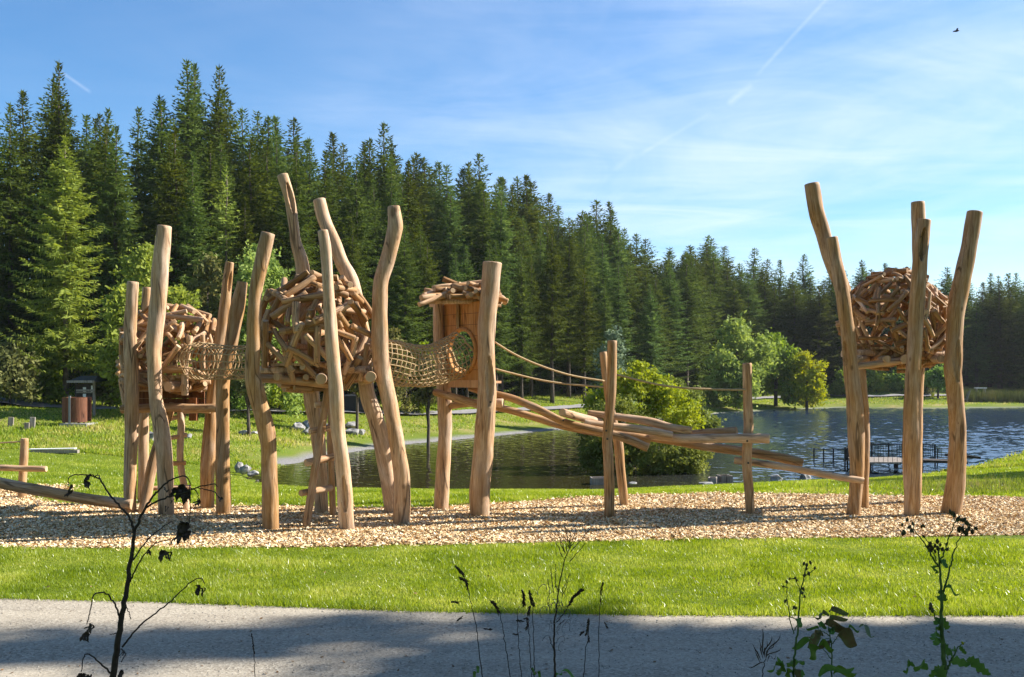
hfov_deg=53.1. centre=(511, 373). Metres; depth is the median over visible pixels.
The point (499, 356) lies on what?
spruce tree
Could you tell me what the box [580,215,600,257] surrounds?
spruce tree
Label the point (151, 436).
boulder
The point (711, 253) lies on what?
spruce tree
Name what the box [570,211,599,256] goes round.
spruce tree
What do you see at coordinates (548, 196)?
spruce tree
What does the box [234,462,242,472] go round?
boulder
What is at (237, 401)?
shrub
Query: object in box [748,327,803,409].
broadleaf tree
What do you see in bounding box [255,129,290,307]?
spruce tree
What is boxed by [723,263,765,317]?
spruce tree
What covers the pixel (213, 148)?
spruce tree
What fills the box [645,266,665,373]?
spruce tree
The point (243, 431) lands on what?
boulder
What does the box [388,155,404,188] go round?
spruce tree
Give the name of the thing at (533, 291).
spruce tree
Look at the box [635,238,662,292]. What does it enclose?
spruce tree
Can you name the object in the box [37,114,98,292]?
spruce tree
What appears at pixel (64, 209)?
larch tree
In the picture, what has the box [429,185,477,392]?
spruce tree
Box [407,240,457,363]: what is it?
spruce tree
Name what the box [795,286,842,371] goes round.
spruce tree
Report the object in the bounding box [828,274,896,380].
spruce tree
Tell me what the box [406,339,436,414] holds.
shrub
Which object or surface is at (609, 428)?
log bridge
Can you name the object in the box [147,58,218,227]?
spruce tree
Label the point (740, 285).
spruce tree
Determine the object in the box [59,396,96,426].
bin enclosure
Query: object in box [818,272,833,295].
spruce tree
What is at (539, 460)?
water
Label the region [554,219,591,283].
spruce tree
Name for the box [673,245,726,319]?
spruce tree
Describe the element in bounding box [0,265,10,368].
spruce tree
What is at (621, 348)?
willow tree
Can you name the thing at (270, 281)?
broadleaf tree
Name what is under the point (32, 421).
timber stump
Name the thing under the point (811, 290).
spruce tree
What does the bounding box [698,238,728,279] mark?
spruce tree
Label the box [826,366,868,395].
shrub
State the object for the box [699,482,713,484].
boulder
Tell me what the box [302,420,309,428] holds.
boulder
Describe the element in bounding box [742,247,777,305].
spruce tree
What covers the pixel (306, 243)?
spruce tree
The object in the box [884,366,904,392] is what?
shrub
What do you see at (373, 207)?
spruce tree
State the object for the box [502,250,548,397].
spruce tree
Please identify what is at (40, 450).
timber edging
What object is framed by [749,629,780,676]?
sedge tuft
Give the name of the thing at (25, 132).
spruce tree
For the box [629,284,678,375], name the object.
spruce tree
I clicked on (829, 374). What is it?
spruce tree
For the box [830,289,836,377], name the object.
spruce tree
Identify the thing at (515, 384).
spruce tree
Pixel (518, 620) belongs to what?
grass stalk
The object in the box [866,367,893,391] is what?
shrub
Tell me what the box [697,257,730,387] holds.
spruce tree
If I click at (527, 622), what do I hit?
grass stalk
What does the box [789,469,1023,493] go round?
tall weeds
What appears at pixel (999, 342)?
spruce tree
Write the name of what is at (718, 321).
spruce tree
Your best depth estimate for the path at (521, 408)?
74.32 m
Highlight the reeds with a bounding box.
[963,386,1023,402]
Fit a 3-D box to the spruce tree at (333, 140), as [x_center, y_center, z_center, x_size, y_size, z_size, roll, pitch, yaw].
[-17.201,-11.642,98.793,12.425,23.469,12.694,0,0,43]
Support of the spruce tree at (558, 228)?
on the ground at (286, 454)
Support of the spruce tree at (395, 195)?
on the ground at (286, 454)
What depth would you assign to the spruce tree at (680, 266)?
127.90 m
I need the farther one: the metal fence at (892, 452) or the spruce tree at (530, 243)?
the spruce tree at (530, 243)
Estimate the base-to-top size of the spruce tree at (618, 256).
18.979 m
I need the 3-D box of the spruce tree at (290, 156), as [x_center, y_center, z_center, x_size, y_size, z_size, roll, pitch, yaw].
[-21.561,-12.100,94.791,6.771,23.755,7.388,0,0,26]
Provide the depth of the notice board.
51.24 m
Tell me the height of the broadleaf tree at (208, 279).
9.490 m
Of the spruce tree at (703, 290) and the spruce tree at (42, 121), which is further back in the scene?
the spruce tree at (703, 290)
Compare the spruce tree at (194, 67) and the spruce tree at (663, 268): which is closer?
the spruce tree at (194, 67)
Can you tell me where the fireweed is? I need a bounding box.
[473,525,589,676]
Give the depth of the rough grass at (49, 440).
48.27 m
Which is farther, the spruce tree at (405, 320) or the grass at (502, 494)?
the spruce tree at (405, 320)
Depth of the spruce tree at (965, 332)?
137.89 m
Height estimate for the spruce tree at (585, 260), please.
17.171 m
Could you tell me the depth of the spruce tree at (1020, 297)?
144.31 m
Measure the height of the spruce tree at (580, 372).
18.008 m
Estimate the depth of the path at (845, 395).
124.11 m
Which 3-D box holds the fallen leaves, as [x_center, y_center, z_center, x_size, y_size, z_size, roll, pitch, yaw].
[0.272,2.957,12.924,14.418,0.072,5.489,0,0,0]
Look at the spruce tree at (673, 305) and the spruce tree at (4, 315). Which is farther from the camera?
the spruce tree at (673, 305)
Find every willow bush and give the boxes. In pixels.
[576,391,714,474]
[581,359,710,452]
[662,375,726,428]
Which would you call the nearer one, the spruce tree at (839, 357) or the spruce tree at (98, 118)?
the spruce tree at (98, 118)
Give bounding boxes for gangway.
[923,453,980,463]
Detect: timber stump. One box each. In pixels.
[7,417,13,426]
[24,423,29,429]
[29,417,35,428]
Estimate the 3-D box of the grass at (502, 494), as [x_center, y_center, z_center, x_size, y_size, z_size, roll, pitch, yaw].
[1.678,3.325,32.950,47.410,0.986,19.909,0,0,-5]
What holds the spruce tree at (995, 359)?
on the ground at (286, 454)
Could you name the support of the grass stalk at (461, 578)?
on the ground at (286, 454)
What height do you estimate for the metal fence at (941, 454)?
0.900 m
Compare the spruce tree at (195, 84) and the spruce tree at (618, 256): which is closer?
the spruce tree at (195, 84)
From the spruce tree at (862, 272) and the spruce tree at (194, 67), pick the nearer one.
the spruce tree at (194, 67)
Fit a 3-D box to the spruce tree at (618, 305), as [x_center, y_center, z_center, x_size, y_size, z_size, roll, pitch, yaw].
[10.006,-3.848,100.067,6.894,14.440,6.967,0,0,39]
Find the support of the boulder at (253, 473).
in the water
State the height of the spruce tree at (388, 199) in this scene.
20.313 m
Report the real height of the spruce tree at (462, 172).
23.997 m
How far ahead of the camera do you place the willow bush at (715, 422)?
46.48 m
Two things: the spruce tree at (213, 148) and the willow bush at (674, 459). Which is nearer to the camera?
the willow bush at (674, 459)
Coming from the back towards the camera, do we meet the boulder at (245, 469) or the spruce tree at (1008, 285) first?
the spruce tree at (1008, 285)
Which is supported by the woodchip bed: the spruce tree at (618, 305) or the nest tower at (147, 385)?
the nest tower at (147, 385)
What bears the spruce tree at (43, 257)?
on the ground at (286, 454)
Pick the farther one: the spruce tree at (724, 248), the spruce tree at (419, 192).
the spruce tree at (724, 248)
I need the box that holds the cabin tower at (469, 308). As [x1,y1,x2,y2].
[417,261,508,517]
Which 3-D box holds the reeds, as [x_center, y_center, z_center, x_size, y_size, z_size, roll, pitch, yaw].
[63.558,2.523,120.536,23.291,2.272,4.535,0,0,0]
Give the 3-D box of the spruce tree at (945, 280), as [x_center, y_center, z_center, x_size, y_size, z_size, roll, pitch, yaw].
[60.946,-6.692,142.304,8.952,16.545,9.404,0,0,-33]
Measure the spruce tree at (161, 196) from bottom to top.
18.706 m
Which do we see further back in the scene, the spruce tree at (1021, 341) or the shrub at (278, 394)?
the spruce tree at (1021, 341)
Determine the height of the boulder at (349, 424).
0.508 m
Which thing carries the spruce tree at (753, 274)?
on the ground at (286, 454)
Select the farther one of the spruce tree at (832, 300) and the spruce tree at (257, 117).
the spruce tree at (832, 300)
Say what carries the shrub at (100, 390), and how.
on the ground at (286, 454)
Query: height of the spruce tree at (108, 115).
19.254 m
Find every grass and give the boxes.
[0,370,1023,471]
[0,445,1023,507]
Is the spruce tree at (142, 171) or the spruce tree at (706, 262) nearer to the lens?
the spruce tree at (142, 171)
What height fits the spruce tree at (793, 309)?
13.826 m
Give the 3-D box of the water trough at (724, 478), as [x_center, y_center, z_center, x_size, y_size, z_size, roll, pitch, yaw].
[7.595,3.896,36.600,0.439,0.508,0.535,0,0,-7]
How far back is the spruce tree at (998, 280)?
140.73 m
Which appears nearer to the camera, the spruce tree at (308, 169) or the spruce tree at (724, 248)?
the spruce tree at (308, 169)
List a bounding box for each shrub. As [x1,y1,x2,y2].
[0,334,42,403]
[11,350,71,404]
[82,369,118,406]
[229,384,269,410]
[266,383,305,412]
[374,326,417,414]
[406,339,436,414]
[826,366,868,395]
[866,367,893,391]
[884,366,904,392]
[923,376,935,393]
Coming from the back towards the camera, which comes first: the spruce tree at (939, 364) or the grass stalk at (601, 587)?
the spruce tree at (939, 364)
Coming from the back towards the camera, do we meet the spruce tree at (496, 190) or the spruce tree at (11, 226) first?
the spruce tree at (496, 190)
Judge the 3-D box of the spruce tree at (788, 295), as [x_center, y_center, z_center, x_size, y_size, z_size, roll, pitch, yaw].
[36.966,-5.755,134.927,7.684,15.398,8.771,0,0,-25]
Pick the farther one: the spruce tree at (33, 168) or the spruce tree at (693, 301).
the spruce tree at (693, 301)
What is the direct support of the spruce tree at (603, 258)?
on the ground at (286, 454)
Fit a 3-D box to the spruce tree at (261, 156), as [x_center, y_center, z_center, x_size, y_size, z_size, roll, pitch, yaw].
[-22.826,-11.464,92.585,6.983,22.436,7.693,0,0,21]
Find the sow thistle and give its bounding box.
[899,509,990,676]
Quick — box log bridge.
[468,340,863,517]
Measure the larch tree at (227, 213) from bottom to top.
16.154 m
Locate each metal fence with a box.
[813,448,846,462]
[844,443,935,469]
[870,443,922,472]
[937,448,947,465]
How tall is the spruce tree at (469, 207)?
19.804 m
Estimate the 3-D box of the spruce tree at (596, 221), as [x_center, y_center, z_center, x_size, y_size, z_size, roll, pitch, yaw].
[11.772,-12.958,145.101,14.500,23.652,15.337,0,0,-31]
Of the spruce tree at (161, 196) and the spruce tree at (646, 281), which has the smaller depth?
the spruce tree at (161, 196)
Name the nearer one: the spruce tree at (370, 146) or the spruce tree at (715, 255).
the spruce tree at (370, 146)
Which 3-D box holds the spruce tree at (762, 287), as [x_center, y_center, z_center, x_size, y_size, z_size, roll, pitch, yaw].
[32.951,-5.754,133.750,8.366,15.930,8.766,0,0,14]
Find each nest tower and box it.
[115,225,247,515]
[245,173,410,529]
[804,182,982,515]
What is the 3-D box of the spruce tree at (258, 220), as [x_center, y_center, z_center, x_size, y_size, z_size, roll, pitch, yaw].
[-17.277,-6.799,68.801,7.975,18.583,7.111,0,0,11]
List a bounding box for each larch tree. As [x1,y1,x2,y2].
[0,135,113,396]
[200,166,243,366]
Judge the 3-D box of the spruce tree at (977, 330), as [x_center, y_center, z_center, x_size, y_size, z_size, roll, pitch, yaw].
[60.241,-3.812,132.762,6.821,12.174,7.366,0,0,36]
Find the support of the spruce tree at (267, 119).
on the ground at (286, 454)
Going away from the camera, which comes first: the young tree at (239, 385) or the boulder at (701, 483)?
the boulder at (701, 483)
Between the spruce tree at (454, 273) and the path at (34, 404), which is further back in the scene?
the spruce tree at (454, 273)
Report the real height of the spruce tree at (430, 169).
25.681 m
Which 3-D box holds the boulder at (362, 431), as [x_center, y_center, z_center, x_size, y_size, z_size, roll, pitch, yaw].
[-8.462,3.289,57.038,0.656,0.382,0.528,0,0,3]
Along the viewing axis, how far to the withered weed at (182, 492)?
4.59 m
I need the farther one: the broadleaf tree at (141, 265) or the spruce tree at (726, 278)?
the spruce tree at (726, 278)
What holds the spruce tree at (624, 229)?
on the ground at (286, 454)
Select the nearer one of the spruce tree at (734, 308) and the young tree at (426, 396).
the young tree at (426, 396)
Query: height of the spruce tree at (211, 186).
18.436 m
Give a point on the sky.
(695, 119)
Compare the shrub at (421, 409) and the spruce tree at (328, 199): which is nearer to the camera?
the shrub at (421, 409)
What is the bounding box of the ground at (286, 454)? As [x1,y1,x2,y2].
[0,368,1023,615]
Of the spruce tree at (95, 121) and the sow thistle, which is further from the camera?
the spruce tree at (95, 121)
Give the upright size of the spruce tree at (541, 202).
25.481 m
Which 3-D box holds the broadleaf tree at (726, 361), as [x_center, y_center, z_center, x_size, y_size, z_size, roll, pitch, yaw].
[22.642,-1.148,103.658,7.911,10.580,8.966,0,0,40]
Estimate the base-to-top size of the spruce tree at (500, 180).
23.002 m
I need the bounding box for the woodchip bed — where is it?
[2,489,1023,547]
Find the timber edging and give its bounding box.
[29,448,78,452]
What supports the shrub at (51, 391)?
on the ground at (286, 454)
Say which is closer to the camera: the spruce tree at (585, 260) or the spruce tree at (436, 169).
the spruce tree at (585, 260)
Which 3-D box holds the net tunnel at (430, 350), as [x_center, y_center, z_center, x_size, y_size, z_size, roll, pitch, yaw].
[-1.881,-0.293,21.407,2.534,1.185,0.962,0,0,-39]
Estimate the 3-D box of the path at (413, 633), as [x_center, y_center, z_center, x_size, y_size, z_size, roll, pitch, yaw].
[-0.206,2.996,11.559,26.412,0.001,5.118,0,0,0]
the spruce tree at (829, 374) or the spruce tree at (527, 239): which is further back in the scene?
the spruce tree at (829, 374)
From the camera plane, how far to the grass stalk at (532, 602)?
4.60 m
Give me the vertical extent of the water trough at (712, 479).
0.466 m
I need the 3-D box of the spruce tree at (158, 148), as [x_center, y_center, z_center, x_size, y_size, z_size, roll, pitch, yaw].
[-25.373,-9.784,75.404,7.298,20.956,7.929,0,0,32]
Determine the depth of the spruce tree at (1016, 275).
150.18 m
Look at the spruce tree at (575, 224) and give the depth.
141.91 m
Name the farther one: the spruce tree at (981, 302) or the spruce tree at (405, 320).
the spruce tree at (981, 302)
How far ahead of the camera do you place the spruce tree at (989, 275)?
149.86 m
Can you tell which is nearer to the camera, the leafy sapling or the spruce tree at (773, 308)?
the leafy sapling
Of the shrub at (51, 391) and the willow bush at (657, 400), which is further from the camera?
the shrub at (51, 391)
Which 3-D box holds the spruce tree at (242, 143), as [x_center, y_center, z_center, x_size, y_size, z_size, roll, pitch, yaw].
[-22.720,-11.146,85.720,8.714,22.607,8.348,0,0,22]
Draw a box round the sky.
[0,0,1023,303]
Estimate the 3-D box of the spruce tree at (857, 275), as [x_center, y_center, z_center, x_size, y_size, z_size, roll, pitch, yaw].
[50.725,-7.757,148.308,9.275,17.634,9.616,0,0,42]
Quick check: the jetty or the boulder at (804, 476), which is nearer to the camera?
the boulder at (804, 476)
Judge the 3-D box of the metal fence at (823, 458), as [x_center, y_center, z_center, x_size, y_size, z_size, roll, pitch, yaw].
[13.787,3.725,44.324,1.447,0.950,0.114,0,0,26]
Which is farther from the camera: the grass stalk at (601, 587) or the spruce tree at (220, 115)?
the spruce tree at (220, 115)
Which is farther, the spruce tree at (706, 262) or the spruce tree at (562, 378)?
the spruce tree at (706, 262)
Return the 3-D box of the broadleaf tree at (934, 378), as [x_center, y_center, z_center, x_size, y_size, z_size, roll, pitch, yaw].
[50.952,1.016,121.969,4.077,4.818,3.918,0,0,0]
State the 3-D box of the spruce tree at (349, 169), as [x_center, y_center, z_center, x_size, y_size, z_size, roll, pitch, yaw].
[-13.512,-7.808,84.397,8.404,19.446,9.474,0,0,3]
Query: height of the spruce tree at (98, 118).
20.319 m
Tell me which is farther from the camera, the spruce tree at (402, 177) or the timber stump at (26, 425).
the spruce tree at (402, 177)
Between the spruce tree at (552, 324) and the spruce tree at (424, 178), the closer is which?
the spruce tree at (552, 324)
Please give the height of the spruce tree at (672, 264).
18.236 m
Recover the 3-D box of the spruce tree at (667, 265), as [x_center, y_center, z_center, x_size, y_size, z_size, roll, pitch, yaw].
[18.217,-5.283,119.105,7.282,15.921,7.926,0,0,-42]
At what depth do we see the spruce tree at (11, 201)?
73.38 m
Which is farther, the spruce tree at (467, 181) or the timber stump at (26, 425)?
the spruce tree at (467, 181)
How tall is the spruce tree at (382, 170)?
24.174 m
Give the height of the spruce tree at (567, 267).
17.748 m
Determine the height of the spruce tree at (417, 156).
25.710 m
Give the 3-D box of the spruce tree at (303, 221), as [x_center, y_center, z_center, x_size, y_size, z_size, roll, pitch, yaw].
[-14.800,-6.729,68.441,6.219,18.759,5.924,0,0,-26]
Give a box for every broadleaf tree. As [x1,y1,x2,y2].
[91,236,201,414]
[185,251,240,403]
[231,240,304,421]
[697,310,782,411]
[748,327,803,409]
[782,349,829,409]
[924,364,945,397]
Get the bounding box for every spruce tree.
[0,89,44,346]
[0,102,46,369]
[0,112,32,335]
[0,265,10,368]
[13,93,100,352]
[14,195,91,384]
[18,60,91,359]
[23,99,101,364]
[27,76,76,279]
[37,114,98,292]
[62,122,153,383]
[67,124,151,346]
[72,107,145,361]
[87,113,126,218]
[87,117,104,164]
[121,106,151,249]
[129,94,188,255]
[130,99,208,254]
[135,125,211,298]
[137,134,198,281]
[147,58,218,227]
[166,62,209,173]
[168,151,239,398]
[178,67,209,163]
[186,139,240,293]
[195,103,239,240]
[196,65,247,246]
[200,135,241,267]
[201,88,246,187]
[217,137,292,398]
[221,143,288,265]
[224,108,259,233]
[227,194,256,367]
[235,110,268,187]
[238,115,290,249]
[240,124,272,180]
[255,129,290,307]
[267,117,305,196]
[268,115,288,196]
[268,135,322,347]
[273,169,324,403]
[279,117,321,205]
[288,140,322,358]
[297,137,343,336]
[306,150,357,396]
[314,132,358,226]
[321,152,344,242]
[323,218,371,393]
[332,154,389,393]
[332,161,376,389]
[335,142,354,200]
[342,242,373,392]
[345,146,380,266]
[348,137,378,202]
[351,141,377,183]
[353,122,426,274]
[363,178,385,388]
[367,154,422,389]
[371,192,425,400]
[374,160,452,396]
[376,142,428,246]
[383,174,423,259]
[387,227,430,404]
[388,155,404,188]
[401,224,434,387]
[402,155,440,283]
[404,152,433,219]
[406,156,443,219]
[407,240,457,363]
[419,161,458,264]
[420,168,438,233]
[422,166,442,201]
[424,164,472,283]
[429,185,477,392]
[430,194,469,337]
[443,252,472,401]
[452,245,475,397]
[453,168,467,217]
[454,161,491,227]
[455,193,480,338]
[456,153,509,272]
[457,171,489,256]
[457,182,525,396]
[470,242,515,369]
[475,186,531,391]
[481,240,526,398]
[489,183,528,370]
[490,175,527,246]
[490,183,557,394]
[493,179,509,211]
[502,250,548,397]
[506,175,552,265]
[512,258,553,396]
[513,174,550,268]
[514,222,544,329]
[515,181,568,242]
[515,216,539,385]
[523,188,552,254]
[523,223,576,395]
[528,226,583,403]
[529,227,594,393]
[535,221,554,275]
[539,192,566,244]
[540,217,598,396]
[547,238,580,394]
[548,205,567,275]
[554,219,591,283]
[564,226,610,395]
[565,270,601,402]
[566,215,581,239]
[567,233,581,387]
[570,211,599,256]
[572,216,614,309]
[572,238,613,393]
[575,213,600,242]
[576,199,607,241]
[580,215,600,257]
[585,261,646,400]
[586,281,621,392]
[590,234,630,343]
[591,201,638,328]
[597,209,641,261]
[604,229,641,302]
[606,227,641,373]
[611,265,659,369]
[620,269,645,376]
[621,227,634,267]
[624,243,649,302]
[625,268,693,381]
[626,233,660,304]
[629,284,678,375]
[633,273,688,374]
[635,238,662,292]
[643,266,697,375]
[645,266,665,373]
[653,266,679,350]
[656,247,680,281]
[656,261,701,372]
[663,251,705,384]
[665,259,716,395]
[666,256,719,396]
[671,254,720,375]
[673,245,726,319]
[677,255,722,376]
[694,235,728,284]
[697,242,723,310]
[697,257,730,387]
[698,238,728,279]
[700,284,729,374]
[715,257,738,301]
[716,245,744,281]
[716,281,759,360]
[718,270,732,334]
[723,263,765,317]
[724,270,762,344]
[735,274,781,391]
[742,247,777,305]
[746,267,760,296]
[749,270,785,352]
[753,271,786,336]
[756,259,786,312]
[756,283,804,380]
[767,272,812,353]
[770,260,791,327]
[773,285,816,357]
[782,253,826,316]
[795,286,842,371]
[798,277,833,378]
[802,280,842,387]
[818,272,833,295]
[822,278,835,308]
[822,296,842,379]
[827,270,866,379]
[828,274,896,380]
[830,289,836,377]
[849,260,869,288]
[851,266,868,289]
[869,308,903,371]
[925,316,943,372]
[935,267,969,328]
[941,279,981,362]
[962,282,1018,383]
[962,297,1003,387]
[962,300,975,381]
[962,320,988,369]
[963,294,1015,386]
[963,298,988,384]
[968,283,980,308]
[974,273,997,301]
[974,281,1023,388]
[986,276,1022,382]
[986,281,993,303]
[997,273,1022,316]
[997,295,1023,389]
[1002,288,1023,385]
[1010,273,1022,375]
[1015,280,1023,344]
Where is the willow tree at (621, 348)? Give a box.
[590,325,634,404]
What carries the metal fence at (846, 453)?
in the water
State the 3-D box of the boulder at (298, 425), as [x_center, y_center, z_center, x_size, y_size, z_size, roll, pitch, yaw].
[-11.544,2.941,55.386,0.744,0.630,0.572,0,0,-9]
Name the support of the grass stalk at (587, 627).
on the ground at (286, 454)
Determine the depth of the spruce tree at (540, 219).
123.06 m
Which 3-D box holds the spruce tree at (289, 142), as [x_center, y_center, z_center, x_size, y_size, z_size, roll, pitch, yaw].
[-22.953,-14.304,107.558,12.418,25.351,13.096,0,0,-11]
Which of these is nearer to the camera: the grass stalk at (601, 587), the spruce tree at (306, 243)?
the grass stalk at (601, 587)
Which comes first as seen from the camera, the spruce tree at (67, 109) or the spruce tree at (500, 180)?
the spruce tree at (67, 109)
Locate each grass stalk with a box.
[251,633,255,674]
[451,565,482,676]
[483,600,510,676]
[513,609,524,676]
[521,589,535,676]
[523,617,532,676]
[579,618,589,676]
[598,582,607,676]
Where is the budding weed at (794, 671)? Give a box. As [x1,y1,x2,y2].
[767,560,816,676]
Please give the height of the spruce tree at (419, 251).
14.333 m
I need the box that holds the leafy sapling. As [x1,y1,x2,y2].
[792,606,873,676]
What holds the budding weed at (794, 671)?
on the ground at (286, 454)
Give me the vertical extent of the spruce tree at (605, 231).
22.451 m
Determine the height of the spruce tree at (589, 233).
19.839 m
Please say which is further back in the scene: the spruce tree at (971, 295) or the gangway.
the spruce tree at (971, 295)
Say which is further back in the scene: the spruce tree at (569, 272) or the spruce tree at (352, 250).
the spruce tree at (569, 272)
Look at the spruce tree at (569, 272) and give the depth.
96.16 m
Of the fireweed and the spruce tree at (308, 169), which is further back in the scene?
the spruce tree at (308, 169)
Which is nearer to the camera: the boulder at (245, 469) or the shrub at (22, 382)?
the boulder at (245, 469)
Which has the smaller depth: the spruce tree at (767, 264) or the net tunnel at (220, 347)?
the net tunnel at (220, 347)
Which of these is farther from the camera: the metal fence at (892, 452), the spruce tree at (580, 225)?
the spruce tree at (580, 225)
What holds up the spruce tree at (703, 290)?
on the ground at (286, 454)
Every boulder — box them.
[149,431,153,440]
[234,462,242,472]
[238,430,251,434]
[239,464,251,474]
[247,470,258,476]
[292,422,305,430]
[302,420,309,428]
[345,421,354,428]
[345,428,358,434]
[358,429,365,434]
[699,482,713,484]
[770,474,782,480]
[800,473,811,478]
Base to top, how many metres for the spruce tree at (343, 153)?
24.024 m
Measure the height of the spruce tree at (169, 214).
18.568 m
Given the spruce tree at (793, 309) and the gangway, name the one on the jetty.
the gangway
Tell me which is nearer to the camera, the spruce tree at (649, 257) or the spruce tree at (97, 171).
the spruce tree at (97, 171)
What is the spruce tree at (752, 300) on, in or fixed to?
on the ground at (286, 454)
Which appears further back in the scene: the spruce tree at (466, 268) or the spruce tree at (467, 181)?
the spruce tree at (467, 181)
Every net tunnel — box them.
[171,342,275,379]
[366,332,473,387]
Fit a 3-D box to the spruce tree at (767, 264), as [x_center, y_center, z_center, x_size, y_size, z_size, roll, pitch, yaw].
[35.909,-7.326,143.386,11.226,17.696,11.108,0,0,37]
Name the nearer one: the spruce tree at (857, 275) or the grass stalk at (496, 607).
the grass stalk at (496, 607)
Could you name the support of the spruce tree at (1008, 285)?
on the ground at (286, 454)
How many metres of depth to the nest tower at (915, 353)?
21.57 m
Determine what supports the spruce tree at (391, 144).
on the ground at (286, 454)
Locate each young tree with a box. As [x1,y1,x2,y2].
[230,356,268,435]
[344,382,373,428]
[410,352,436,445]
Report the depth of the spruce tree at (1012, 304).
135.73 m
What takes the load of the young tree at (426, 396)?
on the ground at (286, 454)
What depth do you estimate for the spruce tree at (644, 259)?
130.52 m
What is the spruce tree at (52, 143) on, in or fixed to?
on the ground at (286, 454)
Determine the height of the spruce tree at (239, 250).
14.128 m
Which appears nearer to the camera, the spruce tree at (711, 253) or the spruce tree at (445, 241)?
the spruce tree at (445, 241)
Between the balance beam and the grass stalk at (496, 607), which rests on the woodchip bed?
the balance beam
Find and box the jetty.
[848,457,901,472]
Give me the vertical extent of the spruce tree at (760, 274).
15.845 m
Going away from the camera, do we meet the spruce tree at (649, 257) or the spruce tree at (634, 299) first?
the spruce tree at (634, 299)
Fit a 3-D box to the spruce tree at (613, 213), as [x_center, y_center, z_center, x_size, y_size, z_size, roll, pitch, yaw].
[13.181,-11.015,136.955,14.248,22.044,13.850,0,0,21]
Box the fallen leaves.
[1,566,1016,673]
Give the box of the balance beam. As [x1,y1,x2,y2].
[0,438,133,509]
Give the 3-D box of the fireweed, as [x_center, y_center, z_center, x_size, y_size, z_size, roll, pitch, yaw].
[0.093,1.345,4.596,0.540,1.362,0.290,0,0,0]
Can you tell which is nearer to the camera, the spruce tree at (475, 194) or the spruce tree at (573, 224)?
the spruce tree at (475, 194)
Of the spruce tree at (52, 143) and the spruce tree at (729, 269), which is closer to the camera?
the spruce tree at (52, 143)
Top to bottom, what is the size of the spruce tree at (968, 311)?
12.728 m
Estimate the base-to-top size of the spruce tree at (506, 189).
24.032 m
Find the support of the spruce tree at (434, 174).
on the ground at (286, 454)
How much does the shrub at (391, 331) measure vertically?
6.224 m
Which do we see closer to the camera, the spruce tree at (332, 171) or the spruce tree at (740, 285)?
the spruce tree at (332, 171)
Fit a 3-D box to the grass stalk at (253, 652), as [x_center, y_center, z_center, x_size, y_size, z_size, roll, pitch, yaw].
[-1.160,1.597,4.600,0.025,0.858,0.014,0,0,0]
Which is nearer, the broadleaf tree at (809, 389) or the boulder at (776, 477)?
the boulder at (776, 477)
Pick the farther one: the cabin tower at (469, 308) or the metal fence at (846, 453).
the metal fence at (846, 453)
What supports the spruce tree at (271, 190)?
on the ground at (286, 454)
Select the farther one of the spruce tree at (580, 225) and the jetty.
the spruce tree at (580, 225)
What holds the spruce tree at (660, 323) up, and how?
on the ground at (286, 454)
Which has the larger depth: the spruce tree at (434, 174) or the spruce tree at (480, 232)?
the spruce tree at (434, 174)
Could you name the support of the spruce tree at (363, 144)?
on the ground at (286, 454)
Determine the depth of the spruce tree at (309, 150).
80.56 m
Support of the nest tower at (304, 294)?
on the woodchip bed
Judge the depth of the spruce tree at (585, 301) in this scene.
90.46 m
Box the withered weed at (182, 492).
[64,474,222,676]
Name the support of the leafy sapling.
on the ground at (286, 454)
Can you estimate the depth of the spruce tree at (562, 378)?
102.44 m
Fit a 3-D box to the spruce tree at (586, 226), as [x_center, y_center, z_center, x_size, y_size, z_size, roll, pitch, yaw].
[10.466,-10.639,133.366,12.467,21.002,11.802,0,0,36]
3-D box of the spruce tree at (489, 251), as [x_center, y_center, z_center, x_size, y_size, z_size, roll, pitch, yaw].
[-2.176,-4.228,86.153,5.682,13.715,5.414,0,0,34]
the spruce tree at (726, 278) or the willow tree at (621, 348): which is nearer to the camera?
the willow tree at (621, 348)
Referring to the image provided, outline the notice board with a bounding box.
[67,376,107,416]
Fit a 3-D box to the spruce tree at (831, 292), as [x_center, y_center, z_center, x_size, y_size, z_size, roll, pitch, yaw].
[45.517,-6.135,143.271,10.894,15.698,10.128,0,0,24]
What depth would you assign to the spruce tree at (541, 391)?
99.47 m
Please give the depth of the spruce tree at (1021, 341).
132.34 m
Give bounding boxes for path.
[0,397,304,411]
[0,598,1023,676]
[344,404,589,413]
[752,393,1017,398]
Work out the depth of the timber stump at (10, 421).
46.08 m
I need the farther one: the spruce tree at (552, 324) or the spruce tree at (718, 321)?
the spruce tree at (718, 321)
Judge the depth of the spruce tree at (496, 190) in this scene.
101.96 m
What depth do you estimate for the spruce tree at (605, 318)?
94.80 m
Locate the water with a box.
[246,407,1023,489]

